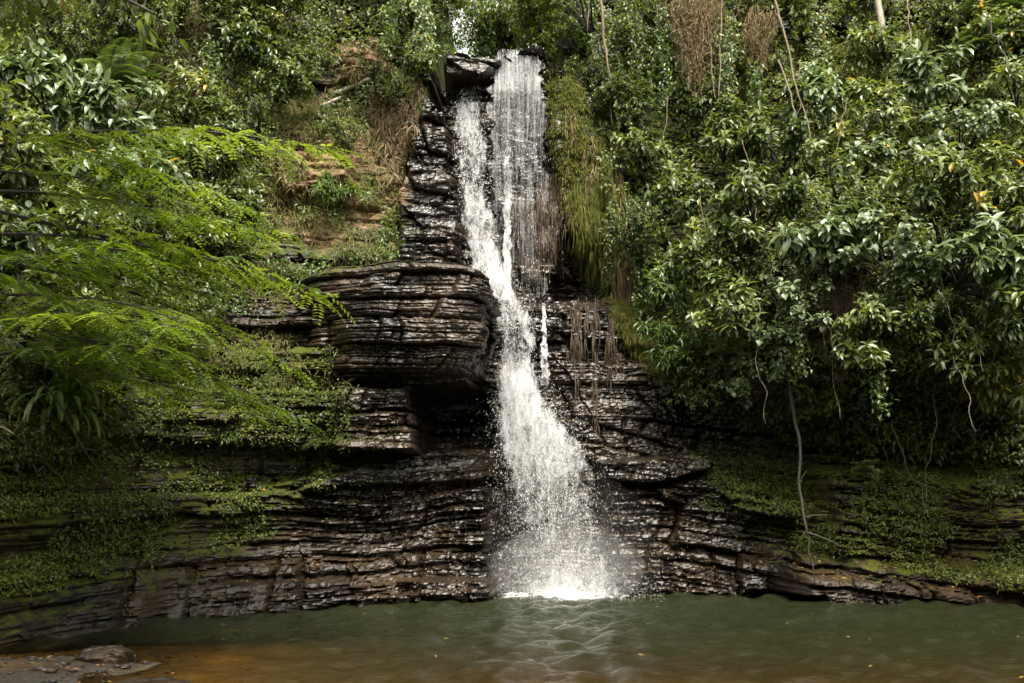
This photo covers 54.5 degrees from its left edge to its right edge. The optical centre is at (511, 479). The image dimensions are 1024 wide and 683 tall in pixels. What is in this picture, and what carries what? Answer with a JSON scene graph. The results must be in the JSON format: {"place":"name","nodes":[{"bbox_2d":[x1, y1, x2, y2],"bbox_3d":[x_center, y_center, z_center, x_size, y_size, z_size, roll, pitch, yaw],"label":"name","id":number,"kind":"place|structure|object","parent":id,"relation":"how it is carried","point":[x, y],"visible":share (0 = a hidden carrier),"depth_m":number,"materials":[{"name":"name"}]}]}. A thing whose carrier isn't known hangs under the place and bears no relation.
{"place":"outdoors","nodes":[
{"label":"outdoors","id":0,"kind":"place"},
{"bbox_2d":[0,0,1023,654],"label":"cliff","id":1,"kind":"structure","parent":0,"point":[424,518],"depth_m":15.71,"materials":[{"name":"stone"}]},
{"bbox_2d":[0,385,63,465],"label":"leaved shrub","id":2,"kind":"object","parent":1,"relation":"on","point":[30,436],"visible":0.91,"depth_m":11.21,"materials":[{"name":"green plant"}]},
{"bbox_2d":[0,95,66,189],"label":"broadleaf shrub","id":3,"kind":"object","parent":1,"relation":"on","point":[17,156],"visible":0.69,"depth_m":13.48,"materials":[{"name":"green plant"}]},
{"bbox_2d":[0,329,71,412],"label":"broadleaf shrub","id":4,"kind":"object","parent":1,"relation":"on","point":[38,374],"visible":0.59,"depth_m":11.64,"materials":[{"name":"green plant"}]},
{"bbox_2d":[0,196,75,285],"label":"broadleaf shrub","id":5,"kind":"object","parent":1,"relation":"on","point":[18,242],"visible":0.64,"depth_m":12.30,"materials":[{"name":"green plant"}]},
{"bbox_2d":[0,461,93,596],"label":"ground cover","id":6,"kind":"object","parent":1,"relation":"on","point":[22,503],"visible":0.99,"depth_m":11.47,"materials":[{"name":"green plant"}]},
{"bbox_2d":[0,263,111,361],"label":"broadleaf shrub","id":7,"kind":"object","parent":1,"relation":"on","point":[38,280],"visible":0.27,"depth_m":12.11,"materials":[{"name":"green plant"}]},
{"bbox_2d":[0,34,120,133],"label":"leaved shrub","id":8,"kind":"object","parent":1,"relation":"on","point":[59,108],"visible":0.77,"depth_m":14.79,"materials":[{"name":"green plant"}]},
{"bbox_2d":[4,0,118,82],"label":"leaved shrub","id":9,"kind":"object","parent":1,"relation":"on","point":[54,39],"visible":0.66,"depth_m":16.59,"materials":[{"name":"green plant"}]},
{"bbox_2d":[6,355,143,450],"bbox_3d":[-5.117,-0.845,11.745,1.208,1.182,1.691,0,0,26],"label":"strap leaved plant","id":10,"kind":"object","parent":1,"relation":"on","point":[74,395],"visible":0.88,"depth_m":11.66,"materials":[{"name":"green plant"}]},
{"bbox_2d":[37,179,140,259],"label":"broadleaf shrub","id":11,"kind":"object","parent":1,"relation":"on","point":[73,215],"visible":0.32,"depth_m":13.42,"materials":[{"name":"green plant"}]},
{"bbox_2d":[68,62,166,142],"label":"leaved shrub","id":12,"kind":"object","parent":1,"relation":"on","point":[98,101],"visible":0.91,"depth_m":14.87,"materials":[{"name":"green plant"}]},
{"bbox_2d":[71,0,164,59],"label":"leaved shrub","id":13,"kind":"object","parent":1,"relation":"on","point":[130,31],"visible":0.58,"depth_m":17.10,"materials":[{"name":"green plant"}]},
{"bbox_2d":[75,37,163,89],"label":"palm plant","id":14,"kind":"object","parent":1,"relation":"on","point":[118,73],"visible":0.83,"depth_m":15.99,"materials":[{"name":"green plant"}]},
{"bbox_2d":[61,126,187,205],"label":"leaved shrub","id":15,"kind":"object","parent":1,"relation":"on","point":[81,171],"visible":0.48,"depth_m":14.34,"materials":[{"name":"green plant"}]},
{"bbox_2d":[114,0,192,26],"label":"leaved shrub","id":16,"kind":"object","parent":1,"relation":"on","point":[180,6],"visible":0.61,"depth_m":17.28,"materials":[{"name":"green plant"}]},
{"bbox_2d":[119,173,200,258],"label":"leaved shrub","id":17,"kind":"object","parent":1,"relation":"on","point":[167,237],"visible":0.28,"depth_m":14.43,"materials":[{"name":"green plant"}]},
{"bbox_2d":[153,59,234,124],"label":"broadleaf shrub","id":18,"kind":"object","parent":1,"relation":"on","point":[189,107],"visible":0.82,"depth_m":16.21,"materials":[{"name":"green plant"}]},
{"bbox_2d":[42,339,351,579],"bbox_3d":[-4.284,-0.468,13.674,4.518,3.508,1.849,0,0,-40],"label":"ground cover","id":19,"kind":"object","parent":1,"relation":"on","point":[111,508],"visible":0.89,"depth_m":13.77,"materials":[{"name":"green plant"}]},
{"bbox_2d":[148,0,249,127],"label":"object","id":20,"kind":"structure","parent":1,"relation":"on","point":[195,28],"depth_m":17.86,"materials":[{"name":"plant"}]},
{"bbox_2d":[153,127,250,198],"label":"broadleaf shrub","id":21,"kind":"object","parent":1,"relation":"on","point":[225,169],"visible":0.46,"depth_m":15.25,"materials":[{"name":"green plant"}]},
{"bbox_2d":[191,95,249,149],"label":"broadleaf shrub","id":22,"kind":"object","parent":1,"relation":"on","point":[232,126],"visible":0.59,"depth_m":15.99,"materials":[{"name":"green plant"}]},
{"bbox_2d":[0,0,441,478],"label":"creeper leaves","id":23,"kind":"object","parent":1,"relation":"on","point":[70,441],"visible":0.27,"depth_m":16.30,"materials":[{"name":"green plant"}]},
{"bbox_2d":[183,183,269,249],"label":"broadleaf shrub","id":24,"kind":"object","parent":1,"relation":"on","point":[208,236],"visible":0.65,"depth_m":15.09,"materials":[{"name":"green plant"}]},
{"bbox_2d":[191,0,267,42],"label":"leaved shrub","id":25,"kind":"object","parent":1,"relation":"on","point":[216,11],"visible":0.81,"depth_m":17.60,"materials":[{"name":"green plant"}]},
{"bbox_2d":[114,328,351,395],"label":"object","id":26,"kind":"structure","parent":1,"relation":"on","point":[279,381],"depth_m":14.63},
{"bbox_2d":[218,76,270,133],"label":"leaved shrub","id":27,"kind":"object","parent":1,"relation":"on","point":[257,108],"visible":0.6,"depth_m":16.65,"materials":[{"name":"green plant"}]},
{"bbox_2d":[216,6,288,69],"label":"broadleaf shrub","id":28,"kind":"object","parent":1,"relation":"on","point":[243,45],"visible":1,"depth_m":17.21,"materials":[{"name":"green plant"}]},
{"bbox_2d":[125,67,425,365],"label":"bank plants","id":29,"kind":"object","parent":1,"relation":"on","point":[356,253],"visible":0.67,"depth_m":16.71,"materials":[{"name":"green plant"}]},
{"bbox_2d":[252,50,315,101],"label":"broadleaf shrub","id":30,"kind":"object","parent":1,"relation":"on","point":[282,88],"visible":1,"depth_m":17.01,"materials":[{"name":"green plant"}]},
{"bbox_2d":[248,62,413,286],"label":"grass","id":31,"kind":"structure","parent":1,"relation":"on","point":[304,178],"depth_m":16.71,"materials":[{"name":"plant"}]},
{"bbox_2d":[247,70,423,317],"bbox_3d":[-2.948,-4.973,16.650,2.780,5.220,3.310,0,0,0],"label":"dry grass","id":32,"kind":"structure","parent":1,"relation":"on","point":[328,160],"depth_m":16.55,"materials":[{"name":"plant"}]},
{"bbox_2d":[295,260,501,381],"bbox_3d":[-1.963,-2.338,15.556,4.011,1.771,2.906,0,0,18],"label":"outcrop","id":33,"kind":"object","parent":1,"relation":"on","point":[417,320],"visible":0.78,"depth_m":14.16,"materials":[{"name":"stone"}]},
{"bbox_2d":[366,55,430,189],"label":"grass","id":34,"kind":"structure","parent":1,"relation":"on","point":[402,139],"depth_m":17.75,"materials":[{"name":"plant"}]},
{"bbox_2d":[452,0,544,58],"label":"forest tree","id":35,"kind":"object","parent":1,"relation":"on","point":[494,14],"visible":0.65,"depth_m":23.36,"materials":[{"name":"green plant"}]},
{"bbox_2d":[422,0,601,60],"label":"creeper leaves","id":36,"kind":"object","parent":1,"relation":"on","point":[458,36],"visible":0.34,"depth_m":23.66,"materials":[{"name":"green plant"}]},
{"bbox_2d":[509,171,568,297],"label":"hanging roots","id":37,"kind":"object","parent":1,"relation":"hanging from","point":[537,239],"visible":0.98,"depth_m":17.08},
{"bbox_2d":[536,0,595,54],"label":"leaved shrub","id":38,"kind":"object","parent":1,"relation":"on","point":[553,6],"visible":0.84,"depth_m":18.22,"materials":[{"name":"green plant"}]},
{"bbox_2d":[449,50,702,600],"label":"waterfall","id":39,"kind":"structure","parent":1,"relation":"on","point":[505,281],"depth_m":15.93,"materials":[{"name":"white liquid"}]},
{"bbox_2d":[538,52,633,272],"bbox_3d":[1.311,-6.740,20.181,1.709,6.618,7.129,0,0,0],"label":"hanging moss","id":40,"kind":"object","parent":1,"relation":"attached to","point":[576,158],"visible":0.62,"depth_m":17.01,"materials":[{"name":"plant"}]},
{"bbox_2d":[564,292,624,395],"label":"hanging roots","id":41,"kind":"object","parent":1,"relation":"hanging from","point":[580,345],"visible":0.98,"depth_m":16.42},
{"bbox_2d":[563,176,632,294],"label":"hanging moss","id":42,"kind":"object","parent":1,"relation":"hanging from","point":[589,209],"visible":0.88,"depth_m":16.74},
{"bbox_2d":[563,34,642,113],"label":"leaved shrub","id":43,"kind":"object","parent":1,"relation":"on","point":[599,79],"visible":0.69,"depth_m":17.46,"materials":[{"name":"green plant"}]},
{"bbox_2d":[604,121,646,320],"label":"hanging roots","id":44,"kind":"object","parent":1,"relation":"hanging from","point":[624,277],"visible":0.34,"depth_m":16.65,"materials":[{"name":"plant"}]},
{"bbox_2d":[590,71,666,145],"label":"leaved shrub","id":45,"kind":"object","parent":1,"relation":"on","point":[624,121],"visible":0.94,"depth_m":16.91,"materials":[{"name":"green plant"}]},
{"bbox_2d":[598,182,666,244],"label":"leaved shrub","id":46,"kind":"object","parent":1,"relation":"on","point":[632,229],"visible":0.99,"depth_m":15.92,"materials":[{"name":"green plant"}]},
{"bbox_2d":[621,0,646,120],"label":"leafy vine","id":47,"kind":"object","parent":1,"relation":"hanging from","point":[632,34],"visible":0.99,"depth_m":16.92,"materials":[{"name":"green plant"}]},
{"bbox_2d":[597,276,671,385],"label":"hanging moss","id":48,"kind":"object","parent":1,"relation":"attached to","point":[629,332],"visible":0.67,"depth_m":16.45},
{"bbox_2d":[607,126,674,174],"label":"broadleaf shrub","id":49,"kind":"object","parent":1,"relation":"on","point":[637,163],"visible":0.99,"depth_m":16.71,"materials":[{"name":"green plant"}]},
{"bbox_2d":[605,0,680,70],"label":"leaved shrub","id":50,"kind":"object","parent":1,"relation":"on","point":[624,43],"visible":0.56,"depth_m":17.61,"materials":[{"name":"green plant"}]},
{"bbox_2d":[614,216,680,286],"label":"leaved shrub","id":51,"kind":"object","parent":1,"relation":"on","point":[648,264],"visible":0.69,"depth_m":16.07,"materials":[{"name":"green plant"}]},
{"bbox_2d":[638,3,676,164],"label":"leafy vine","id":52,"kind":"object","parent":1,"relation":"hanging from","point":[661,37],"visible":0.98,"depth_m":16.76,"materials":[{"name":"green plant"}]},
{"bbox_2d":[633,315,700,374],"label":"narrow leaved shrub","id":53,"kind":"object","parent":1,"relation":"on","point":[667,355],"visible":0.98,"depth_m":15.46,"materials":[{"name":"green plant"}]},
{"bbox_2d":[644,258,697,315],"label":"narrow leaved shrub","id":54,"kind":"object","parent":1,"relation":"on","point":[661,291],"visible":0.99,"depth_m":15.52,"materials":[{"name":"green plant"}]},
{"bbox_2d":[643,160,714,226],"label":"broadleaf shrub","id":55,"kind":"object","parent":1,"relation":"on","point":[687,202],"visible":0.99,"depth_m":15.93,"materials":[{"name":"green plant"}]},
{"bbox_2d":[660,66,724,127],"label":"broadleaf shrub","id":56,"kind":"object","parent":1,"relation":"on","point":[696,108],"visible":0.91,"depth_m":17.06,"materials":[{"name":"green plant"}]},
{"bbox_2d":[652,0,742,100],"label":"dry creeper","id":57,"kind":"object","parent":1,"relation":"hanging from","point":[693,8],"visible":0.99,"depth_m":16.83,"materials":[{"name":"plant"}]},
{"bbox_2d":[659,325,738,410],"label":"leaved shrub","id":58,"kind":"object","parent":1,"relation":"on","point":[687,377],"visible":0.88,"depth_m":15.53,"materials":[{"name":"green plant"}]},
{"bbox_2d":[664,216,736,281],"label":"broadleaf shrub","id":59,"kind":"object","parent":1,"relation":"on","point":[719,257],"visible":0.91,"depth_m":15.05,"materials":[{"name":"green plant"}]},
{"bbox_2d":[684,267,766,340],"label":"broadleaf shrub","id":60,"kind":"object","parent":1,"relation":"on","point":[734,312],"visible":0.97,"depth_m":14.65,"materials":[{"name":"green plant"}]},
{"bbox_2d":[698,93,774,162],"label":"broadleaf shrub","id":61,"kind":"object","parent":1,"relation":"on","point":[724,138],"visible":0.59,"depth_m":16.26,"materials":[{"name":"green plant"}]},
{"bbox_2d":[693,437,798,536],"bbox_3d":[3.900,0.090,16.226,2.040,1.640,1.495,0,0,0],"label":"ground cover","id":62,"kind":"object","parent":1,"relation":"on","point":[721,488],"visible":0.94,"depth_m":16.50,"materials":[{"name":"green plant"}]},
{"bbox_2d":[711,21,795,106],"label":"leaved shrub","id":63,"kind":"object","parent":1,"relation":"on","point":[743,86],"visible":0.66,"depth_m":17.21,"materials":[{"name":"green plant"}]},
{"bbox_2d":[718,346,800,408],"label":"round leaved shrub","id":64,"kind":"object","parent":1,"relation":"on","point":[741,388],"visible":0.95,"depth_m":15.05,"materials":[{"name":"green plant"}]},
{"bbox_2d":[742,2,777,85],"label":"dry creeper","id":65,"kind":"object","parent":1,"relation":"attached to","point":[753,26],"visible":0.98,"depth_m":16.94,"materials":[{"name":"plant"}]},
{"bbox_2d":[706,223,815,329],"bbox_3d":[3.908,-3.080,15.104,1.526,1.653,1.224,0,0,42],"label":"leaved shrub","id":66,"kind":"object","parent":1,"relation":"on","point":[759,277],"visible":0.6,"depth_m":14.95,"materials":[{"name":"green plant"}]},
{"bbox_2d":[706,167,817,249],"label":"broadleaf shrub","id":67,"kind":"object","parent":1,"relation":"on","point":[729,229],"visible":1,"depth_m":14.68,"materials":[{"name":"green plant"}]},
{"bbox_2d":[727,0,809,52],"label":"leaved shrub","id":68,"kind":"object","parent":1,"relation":"on","point":[762,4],"visible":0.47,"depth_m":18.54,"materials":[{"name":"green plant"}]},
{"bbox_2d":[725,111,813,186],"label":"broadleaf shrub","id":69,"kind":"object","parent":1,"relation":"on","point":[793,146],"visible":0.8,"depth_m":15.95,"materials":[{"name":"green plant"}]},
{"bbox_2d":[739,274,834,348],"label":"round leaved shrub","id":70,"kind":"object","parent":1,"relation":"on","point":[785,334],"visible":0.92,"depth_m":14.04,"materials":[{"name":"green plant"}]},
{"bbox_2d":[574,0,1023,469],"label":"creeper leaves","id":71,"kind":"object","parent":1,"relation":"on","point":[954,423],"visible":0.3,"depth_m":16.14,"materials":[{"name":"green plant"}]},
{"bbox_2d":[758,351,848,423],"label":"leaved shrub","id":72,"kind":"object","parent":1,"relation":"on","point":[805,402],"visible":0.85,"depth_m":15.47,"materials":[{"name":"green plant"}]},
{"bbox_2d":[768,0,855,60],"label":"leaved shrub","id":73,"kind":"object","parent":1,"relation":"on","point":[803,25],"visible":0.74,"depth_m":18.35,"materials":[{"name":"green plant"}]},
{"bbox_2d":[773,60,871,129],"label":"leaved shrub","id":74,"kind":"object","parent":1,"relation":"on","point":[811,83],"visible":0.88,"depth_m":16.71,"materials":[{"name":"green plant"}]},
{"bbox_2d":[769,192,887,277],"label":"leaved shrub","id":75,"kind":"object","parent":1,"relation":"on","point":[803,245],"visible":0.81,"depth_m":14.08,"materials":[{"name":"green plant"}]},
{"bbox_2d":[785,259,892,388],"bbox_3d":[4.787,-2.297,14.496,1.658,1.977,0.650,0,0,0],"label":"dry creeper","id":76,"kind":"object","parent":1,"relation":"hanging from","point":[837,303],"visible":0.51,"depth_m":14.42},
{"bbox_2d":[802,133,899,204],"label":"round leaved shrub","id":77,"kind":"object","parent":1,"relation":"on","point":[876,150],"visible":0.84,"depth_m":14.78,"materials":[{"name":"green plant"}]},
{"bbox_2d":[798,147,909,249],"bbox_3d":[5.020,-4.141,14.642,1.458,1.571,1.213,0,0,-38],"label":"leaved shrub","id":78,"kind":"object","parent":1,"relation":"on","point":[819,218],"visible":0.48,"depth_m":14.59,"materials":[{"name":"green plant"}]},
{"bbox_2d":[837,0,899,30],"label":"leaved shrub","id":79,"kind":"object","parent":1,"relation":"on","point":[867,7],"visible":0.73,"depth_m":18.59,"materials":[{"name":"green plant"}]},
{"bbox_2d":[720,452,1023,593],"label":"ground cover","id":80,"kind":"object","parent":1,"relation":"on","point":[918,489],"visible":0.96,"depth_m":15.26,"materials":[{"name":"green plant"}]},
{"bbox_2d":[827,76,917,150],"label":"broadleaf shrub","id":81,"kind":"object","parent":1,"relation":"on","point":[882,119],"visible":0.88,"depth_m":15.92,"materials":[{"name":"green plant"}]},
{"bbox_2d":[839,20,918,73],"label":"broadleaf shrub","id":82,"kind":"object","parent":1,"relation":"on","point":[875,61],"visible":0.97,"depth_m":17.42,"materials":[{"name":"green plant"}]},
{"bbox_2d":[827,207,942,291],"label":"round leaved shrub","id":83,"kind":"object","parent":1,"relation":"on","point":[899,272],"visible":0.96,"depth_m":13.71,"materials":[{"name":"green plant"}]},
{"bbox_2d":[830,292,941,371],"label":"broadleaf shrub","id":84,"kind":"object","parent":1,"relation":"on","point":[851,354],"visible":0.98,"depth_m":13.78,"materials":[{"name":"green plant"}]},
{"bbox_2d":[852,258,964,365],"bbox_3d":[5.582,-2.388,14.187,1.437,1.601,1.183,0,0,44],"label":"leaved shrub","id":85,"kind":"object","parent":1,"relation":"on","point":[889,302],"visible":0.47,"depth_m":14.10,"materials":[{"name":"green plant"}]},
{"bbox_2d":[888,38,974,109],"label":"leaved shrub","id":86,"kind":"object","parent":1,"relation":"on","point":[914,72],"visible":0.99,"depth_m":16.47,"materials":[{"name":"green plant"}]},
{"bbox_2d":[878,137,995,217],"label":"broadleaf shrub","id":87,"kind":"object","parent":1,"relation":"on","point":[946,189],"visible":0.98,"depth_m":13.96,"materials":[{"name":"green plant"}]},
{"bbox_2d":[923,0,994,36],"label":"leaved shrub","id":88,"kind":"object","parent":1,"relation":"on","point":[941,13],"visible":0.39,"depth_m":17.88,"materials":[{"name":"green plant"}]},
{"bbox_2d":[914,99,1013,172],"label":"round leaved shrub","id":89,"kind":"object","parent":1,"relation":"on","point":[984,127],"visible":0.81,"depth_m":15.45,"materials":[{"name":"green plant"}]},
{"bbox_2d":[906,282,1023,393],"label":"leaved shrub","id":90,"kind":"object","parent":1,"relation":"on","point":[966,311],"visible":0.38,"depth_m":14.10,"materials":[{"name":"green plant"}]},
{"bbox_2d":[912,163,1023,292],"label":"leaved shrub","id":91,"kind":"object","parent":1,"relation":"on","point":[949,223],"visible":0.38,"depth_m":14.08,"materials":[{"name":"green plant"}]},
{"bbox_2d":[925,315,1020,391],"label":"broadleaf shrub","id":92,"kind":"object","parent":1,"relation":"on","point":[994,365],"visible":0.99,"depth_m":13.79,"materials":[{"name":"green plant"}]},
{"bbox_2d":[923,210,1023,310],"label":"leaved shrub","id":93,"kind":"object","parent":1,"relation":"on","point":[1008,252],"visible":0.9,"depth_m":13.26,"materials":[{"name":"green plant"}]},
{"bbox_2d":[947,341,1023,415],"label":"long leaved shrub","id":94,"kind":"object","parent":1,"relation":"on","point":[988,395],"visible":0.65,"depth_m":14.02,"materials":[{"name":"green plant"}]},
{"bbox_2d":[950,0,1023,65],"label":"broadleaf shrub","id":95,"kind":"object","parent":1,"relation":"on","point":[1017,23],"visible":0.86,"depth_m":16.79,"materials":[{"name":"green plant"}]},
{"bbox_2d":[951,140,1023,228],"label":"broadleaf shrub","id":96,"kind":"object","parent":1,"relation":"on","point":[1015,193],"visible":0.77,"depth_m":14.06,"materials":[{"name":"green plant"}]},
{"bbox_2d":[969,55,1023,133],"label":"broadleaf shrub","id":97,"kind":"object","parent":1,"relation":"on","point":[1016,118],"visible":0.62,"depth_m":15.84,"materials":[{"name":"green plant"}]},
{"bbox_2d":[975,272,1023,347],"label":"broadleaf shrub","id":98,"kind":"object","parent":1,"relation":"on","point":[1014,327],"visible":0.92,"depth_m":13.27,"materials":[{"name":"green plant"}]},
{"bbox_2d":[0,637,1023,682],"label":"ground","id":99,"kind":"structure","parent":0,"point":[32,675],"depth_m":10.53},
{"bbox_2d":[0,0,166,83],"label":"canopy tree","id":100,"kind":"object","parent":99,"relation":"on","point":[24,8],"visible":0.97,"depth_m":10.03,"materials":[{"name":"green plant"}]},
{"bbox_2d":[69,0,202,72],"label":"overhanging branch","id":101,"kind":"object","parent":100,"relation":"attached to","point":[146,34],"visible":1,"depth_m":6.93,"materials":[{"name":"green plant"}]},
{"bbox_2d":[75,645,134,664],"bbox_3d":[-3.993,1.774,9.754,0.501,0.294,0.442,0,0,0],"label":"stone","id":102,"kind":"object","parent":99,"relation":"on","point":[112,654],"visible":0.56,"depth_m":9.61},
{"bbox_2d":[0,249,288,429],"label":"feathery tree","id":103,"kind":"object","parent":99,"relation":"on","point":[11,281],"visible":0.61,"depth_m":11.54,"materials":[{"name":"green plant"}]},
{"bbox_2d":[0,125,368,444],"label":"feathery tree","id":104,"kind":"object","parent":99,"relation":"on","point":[116,242],"visible":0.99,"depth_m":10.57,"materials":[{"name":"green plant"}]},
{"bbox_2d":[1,589,1023,682],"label":"pool water","id":105,"kind":"structure","parent":0,"point":[703,628],"depth_m":11.92,"materials":[{"name":"green liquid"}]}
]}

